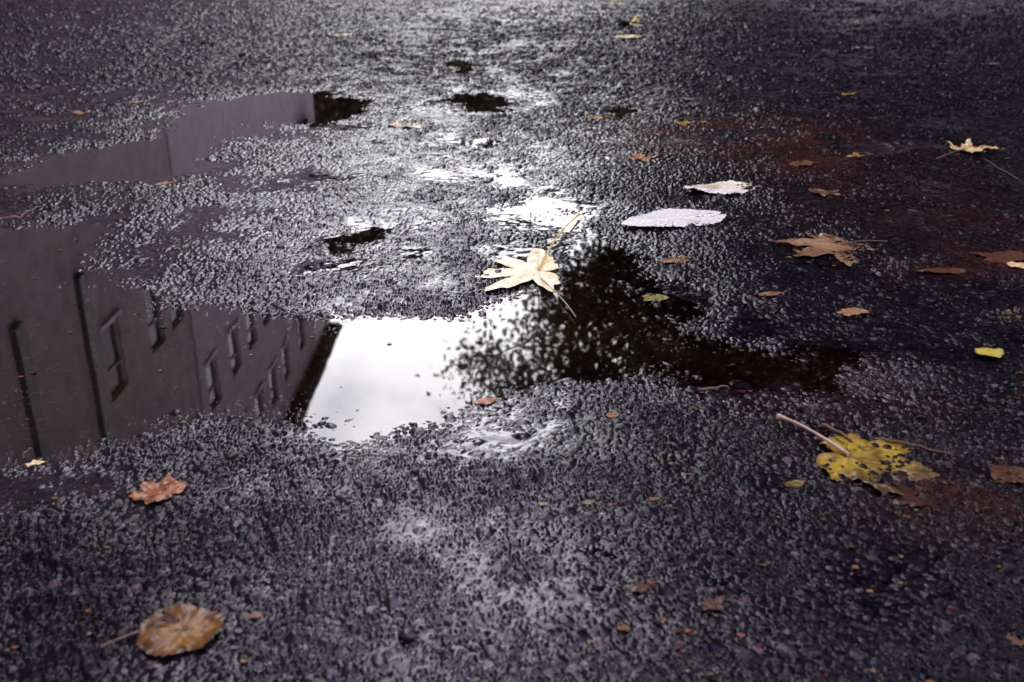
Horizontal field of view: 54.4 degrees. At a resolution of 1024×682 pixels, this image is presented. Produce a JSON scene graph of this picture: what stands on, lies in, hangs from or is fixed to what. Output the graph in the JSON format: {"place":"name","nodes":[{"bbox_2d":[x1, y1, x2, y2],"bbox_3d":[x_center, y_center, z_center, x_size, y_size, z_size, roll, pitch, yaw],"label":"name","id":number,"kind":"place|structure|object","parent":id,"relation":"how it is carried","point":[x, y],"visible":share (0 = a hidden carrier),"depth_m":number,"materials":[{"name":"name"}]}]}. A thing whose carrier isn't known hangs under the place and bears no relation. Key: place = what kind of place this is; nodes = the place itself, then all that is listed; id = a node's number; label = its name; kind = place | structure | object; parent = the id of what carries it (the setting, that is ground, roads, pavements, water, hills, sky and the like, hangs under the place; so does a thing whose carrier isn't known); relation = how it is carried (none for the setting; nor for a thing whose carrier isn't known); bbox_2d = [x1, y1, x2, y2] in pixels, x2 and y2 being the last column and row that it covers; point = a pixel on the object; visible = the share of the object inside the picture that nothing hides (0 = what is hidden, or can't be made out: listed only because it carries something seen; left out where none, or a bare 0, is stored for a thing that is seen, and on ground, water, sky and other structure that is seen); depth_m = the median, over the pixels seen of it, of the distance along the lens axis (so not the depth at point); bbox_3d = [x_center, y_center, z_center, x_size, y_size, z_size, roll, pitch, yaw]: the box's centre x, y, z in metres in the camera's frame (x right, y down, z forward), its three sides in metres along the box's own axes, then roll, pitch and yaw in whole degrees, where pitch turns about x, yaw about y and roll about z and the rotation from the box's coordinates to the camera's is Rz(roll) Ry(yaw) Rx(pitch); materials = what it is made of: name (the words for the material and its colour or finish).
{"place":"outdoors","nodes":[
{"label":"outdoors","id":0,"kind":"place"},
{"bbox_2d":[0,0,1023,681],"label":"road","id":1,"kind":"structure","parent":0,"point":[464,548],"depth_m":1.32,"materials":[{"name":"grey asphalt"}]},
{"bbox_2d":[0,206,41,219],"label":"twig","id":2,"kind":"object","parent":1,"relation":"on","point":[15,216],"visible":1,"depth_m":1.84,"materials":[{"name":"brown wood"}]},
{"bbox_2d":[23,460,45,466],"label":"fallen leaf","id":3,"kind":"object","parent":1,"relation":"on","point":[34,462],"visible":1,"depth_m":1.01,"materials":[{"name":"beige plant"}]},
{"bbox_2d":[73,110,89,113],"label":"fallen leaf","id":4,"kind":"object","parent":1,"relation":"on","point":[77,111],"visible":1,"depth_m":2.87,"materials":[{"name":"brown plant"}]},
{"bbox_2d":[129,474,186,504],"bbox_3d":[-0.334,0.139,0.938,0.043,0.004,0.049,14,26,30],"label":"maple leaf","id":5,"kind":"object","parent":1,"relation":"on","point":[163,489],"visible":1,"depth_m":0.94,"materials":[{"name":"brown plant"}]},
{"bbox_2d":[102,603,224,657],"bbox_3d":[-0.256,0.214,0.745,0.076,0.006,0.063,5,23,12],"label":"fallen leaf","id":6,"kind":"object","parent":1,"relation":"on","point":[181,629],"visible":1,"depth_m":0.74,"materials":[{"name":"brown plant"}]},
{"bbox_2d":[153,181,174,184],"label":"fallen leaf","id":7,"kind":"object","parent":1,"relation":"on","point":[165,182],"visible":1,"depth_m":2.09,"materials":[{"name":"brown plant"}]},
{"bbox_2d":[249,610,261,617],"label":"fallen leaf","id":8,"kind":"object","parent":1,"relation":"on","point":[257,613],"visible":1,"depth_m":0.76,"materials":[{"name":"plant"}]},
{"bbox_2d":[348,454,397,457],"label":"twig","id":9,"kind":"object","parent":1,"relation":"on","point":[370,455],"visible":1,"depth_m":1.00,"materials":[{"name":"wood"}]},
{"bbox_2d":[389,122,421,127],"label":"fallen leaf","id":10,"kind":"object","parent":1,"relation":"on","point":[415,125],"visible":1,"depth_m":2.67,"materials":[{"name":"beige plant"}]},
{"bbox_2d":[397,628,417,639],"bbox_3d":[-0.077,0.218,0.741,0.016,0.007,0.010,0,22,0],"label":"pebble","id":11,"kind":"object","parent":1,"relation":"on","point":[406,634],"visible":1,"depth_m":0.74,"materials":[{"name":"grey stone"}]},
{"bbox_2d":[428,28,485,33],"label":"twig","id":12,"kind":"object","parent":1,"relation":"on","point":[459,30],"visible":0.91,"depth_m":5.02,"materials":[{"name":"wood"}]},
{"bbox_2d":[438,54,493,74],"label":"puddle","id":13,"kind":"object","parent":1,"relation":"on","point":[463,67],"visible":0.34,"depth_m":3.91,"materials":[{"name":"liquid"}]},
{"bbox_2d":[0,36,1023,681],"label":"leaf crumbs","id":14,"kind":"object","parent":1,"relation":"on","point":[238,630],"visible":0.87,"depth_m":0.91,"materials":[{"name":"brown plant"}]},
{"bbox_2d":[475,213,580,291],"bbox_3d":[0.001,-0.158,1.670,0.194,0.010,0.445,3,23,7],"label":"maple leaf","id":15,"kind":"object","parent":1,"relation":"on","point":[539,263],"visible":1,"depth_m":1.56,"materials":[{"name":"beige plant"}]},
{"bbox_2d":[578,48,591,52],"bbox_3d":[0.307,-1.212,4.171,0.060,0.028,0.042,0,22,0],"label":"pebble","id":16,"kind":"object","parent":1,"relation":"on","point":[588,50],"visible":0.55,"depth_m":4.16,"materials":[{"name":"grey stone"}]},
{"bbox_2d":[581,499,594,503],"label":"fallen leaf","id":17,"kind":"object","parent":1,"relation":"on","point":[588,501],"visible":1,"depth_m":0.91,"materials":[{"name":"yellow plant"}]},
{"bbox_2d":[588,114,613,119],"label":"fallen leaf","id":18,"kind":"object","parent":1,"relation":"on","point":[590,116],"visible":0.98,"depth_m":2.85,"materials":[{"name":"brown plant"}]},
{"bbox_2d":[607,412,618,417],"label":"fallen leaf","id":19,"kind":"object","parent":1,"relation":"on","point":[610,414],"visible":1,"depth_m":1.09,"materials":[{"name":"orange plant"}]},
{"bbox_2d":[614,35,640,37],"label":"fallen leaf","id":20,"kind":"object","parent":1,"relation":"on","point":[628,36],"visible":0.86,"depth_m":4.80,"materials":[{"name":"beige plant"}]},
{"bbox_2d":[617,17,641,32],"bbox_3d":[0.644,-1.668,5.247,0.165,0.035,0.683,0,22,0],"label":"fallen leaf","id":21,"kind":"object","parent":1,"relation":"on","point":[634,19],"visible":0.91,"depth_m":5.32,"materials":[{"name":"yellow plant"}]},
{"bbox_2d":[624,577,656,591],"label":"fallen leaf","id":22,"kind":"object","parent":1,"relation":"on","point":[638,587],"visible":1,"depth_m":0.80,"materials":[{"name":"brown plant"}]},
{"bbox_2d":[626,154,657,161],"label":"fallen leaf","id":23,"kind":"object","parent":1,"relation":"on","point":[639,156],"visible":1,"depth_m":2.29,"materials":[{"name":"brown plant"}]},
{"bbox_2d":[621,208,725,226],"bbox_3d":[0.297,-0.226,1.827,0.201,0.003,0.130,0,22,0],"label":"fallen leaf","id":24,"kind":"object","parent":1,"relation":"on","point":[669,217],"visible":1,"depth_m":1.82,"materials":[{"name":"white plant"}]},
{"bbox_2d":[660,255,688,262],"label":"fallen leaf","id":25,"kind":"object","parent":1,"relation":"on","point":[670,259],"visible":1,"depth_m":1.61,"materials":[{"name":"brown plant"}]},
{"bbox_2d":[676,121,706,125],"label":"fallen leaf","id":26,"kind":"object","parent":1,"relation":"on","point":[684,122],"visible":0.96,"depth_m":2.71,"materials":[{"name":"plant"}]},
{"bbox_2d":[697,385,728,390],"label":"twig","id":27,"kind":"object","parent":1,"relation":"on","point":[706,388],"visible":1,"depth_m":1.16,"materials":[{"name":"brown wood"}]},
{"bbox_2d":[701,595,725,609],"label":"fallen leaf","id":28,"kind":"object","parent":1,"relation":"on","point":[716,603],"visible":1,"depth_m":0.78,"materials":[{"name":"brown plant"}]},
{"bbox_2d":[685,180,760,193],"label":"fallen leaf","id":29,"kind":"object","parent":1,"relation":"on","point":[724,187],"visible":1,"depth_m":2.01,"materials":[{"name":"beige plant"}]},
{"bbox_2d":[759,291,781,295],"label":"fallen leaf","id":30,"kind":"object","parent":1,"relation":"on","point":[770,293],"visible":1,"depth_m":1.45,"materials":[{"name":"brown plant"}]},
{"bbox_2d":[784,480,804,486],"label":"fallen leaf","id":31,"kind":"object","parent":1,"relation":"on","point":[793,483],"visible":1,"depth_m":0.95,"materials":[{"name":"yellow plant"}]},
{"bbox_2d":[789,160,812,165],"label":"fallen leaf","id":32,"kind":"object","parent":1,"relation":"on","point":[804,162],"visible":1,"depth_m":2.21,"materials":[{"name":"brown plant"}]},
{"bbox_2d":[802,402,815,407],"bbox_3d":[0.332,0.073,1.114,0.013,0.007,0.013,18,28,36],"label":"pebble","id":33,"kind":"object","parent":1,"relation":"on","point":[809,404],"visible":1,"depth_m":1.11,"materials":[{"name":"grey stone"}]},
{"bbox_2d":[808,188,840,196],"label":"fallen leaf","id":34,"kind":"object","parent":1,"relation":"on","point":[823,192],"visible":1,"depth_m":1.97,"materials":[{"name":"brown plant"}]},
{"bbox_2d":[777,232,886,265],"bbox_3d":[0.524,-0.153,1.632,0.185,0.008,0.157,12,25,27],"label":"maple leaf","id":35,"kind":"object","parent":1,"relation":"on","point":[822,243],"visible":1,"depth_m":1.65,"materials":[{"name":"brown plant"}]},
{"bbox_2d":[835,307,868,315],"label":"fallen leaf","id":36,"kind":"object","parent":1,"relation":"on","point":[850,311],"visible":1,"depth_m":1.38,"materials":[{"name":"brown plant"}]},
{"bbox_2d":[846,153,862,156],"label":"fallen leaf","id":37,"kind":"object","parent":1,"relation":"on","point":[856,154],"visible":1,"depth_m":2.29,"materials":[{"name":"brown plant"}]},
{"bbox_2d":[776,414,939,495],"bbox_3d":[0.340,0.114,0.990,0.169,0.013,0.124,9,24,21],"label":"maple leaf","id":38,"kind":"object","parent":1,"relation":"on","point":[847,455],"visible":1,"depth_m":0.99,"materials":[{"name":"yellow plant"}]},
{"bbox_2d":[821,423,865,450],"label":"twig","id":39,"kind":"object","parent":38,"relation":"on","point":[828,427],"visible":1,"depth_m":1.04,"materials":[{"name":"brown wood"}]},
{"bbox_2d":[851,493,930,524],"bbox_3d":[0.345,0.154,0.908,0.054,0.004,0.084,-20,30,-40],"label":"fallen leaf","id":40,"kind":"object","parent":1,"relation":"on","point":[907,512],"visible":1,"depth_m":0.90,"materials":[{"name":"brown plant"}]},
{"bbox_2d":[875,437,952,455],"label":"twig","id":41,"kind":"object","parent":1,"relation":"on","point":[902,442],"visible":1,"depth_m":1.02,"materials":[{"name":"brown wood"}]},
{"bbox_2d":[912,267,966,273],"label":"fallen leaf","id":42,"kind":"object","parent":1,"relation":"on","point":[950,270],"visible":1,"depth_m":1.52,"materials":[{"name":"brown plant"}]},
{"bbox_2d":[889,468,1011,511],"bbox_3d":[0.396,0.146,0.925,0.082,0.006,0.107,-20,30,-40],"label":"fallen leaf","id":43,"kind":"object","parent":1,"relation":"on","point":[910,498],"visible":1,"depth_m":0.93,"materials":[{"name":"plant"}]},
{"bbox_2d":[935,138,1005,158],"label":"maple leaf","id":44,"kind":"object","parent":1,"relation":"on","point":[967,146],"visible":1,"depth_m":2.33,"materials":[{"name":"beige plant"}]},
{"bbox_2d":[974,347,1003,357],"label":"fallen leaf","id":45,"kind":"object","parent":1,"relation":"on","point":[997,352],"visible":1,"depth_m":1.24,"materials":[{"name":"yellow plant"}]},
{"bbox_2d":[971,250,1023,263],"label":"fallen leaf","id":46,"kind":"object","parent":1,"relation":"on","point":[1008,256],"visible":1,"depth_m":1.58,"materials":[{"name":"brown plant"}]},
{"bbox_2d":[982,158,1023,183],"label":"twig","id":47,"kind":"object","parent":1,"relation":"on","point":[1001,169],"visible":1,"depth_m":2.14,"materials":[{"name":"wood"}]},
{"bbox_2d":[989,465,1023,482],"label":"fallen leaf","id":48,"kind":"object","parent":1,"relation":"on","point":[998,471],"visible":1,"depth_m":0.96,"materials":[{"name":"brown plant"}]},
{"bbox_2d":[998,309,1021,318],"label":"fallen leaf","id":49,"kind":"object","parent":1,"relation":"on","point":[1008,311],"visible":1,"depth_m":1.36,"materials":[{"name":"plant"}]},
{"bbox_2d":[1005,636,1023,645],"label":"fallen leaf","id":50,"kind":"object","parent":1,"relation":"on","point":[1015,640],"visible":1,"depth_m":0.73,"materials":[{"name":"brown plant"}]},
{"bbox_2d":[1007,261,1023,267],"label":"fallen leaf","id":51,"kind":"object","parent":1,"relation":"on","point":[1015,264],"visible":1,"depth_m":1.54,"materials":[{"name":"beige plant"}]},
{"label":"puddle","id":52,"kind":"structure","parent":1,"relation":"on","visible":0},
{"bbox_2d":[474,397,498,404],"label":"fallen leaf","id":53,"kind":"object","parent":52,"relation":"on","point":[485,401],"visible":1,"depth_m":1.14,"materials":[{"name":"plant"}]},
{"bbox_2d":[541,278,575,316],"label":"leaf stalk","id":54,"kind":"object","parent":52,"relation":"on","point":[558,295],"visible":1,"depth_m":1.45,"materials":[{"name":"beige plant"}]},
{"bbox_2d":[643,293,669,301],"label":"fallen leaf","id":55,"kind":"object","parent":52,"relation":"on","point":[650,297],"visible":1,"depth_m":1.46,"materials":[{"name":"yellow plant"}]}
]}

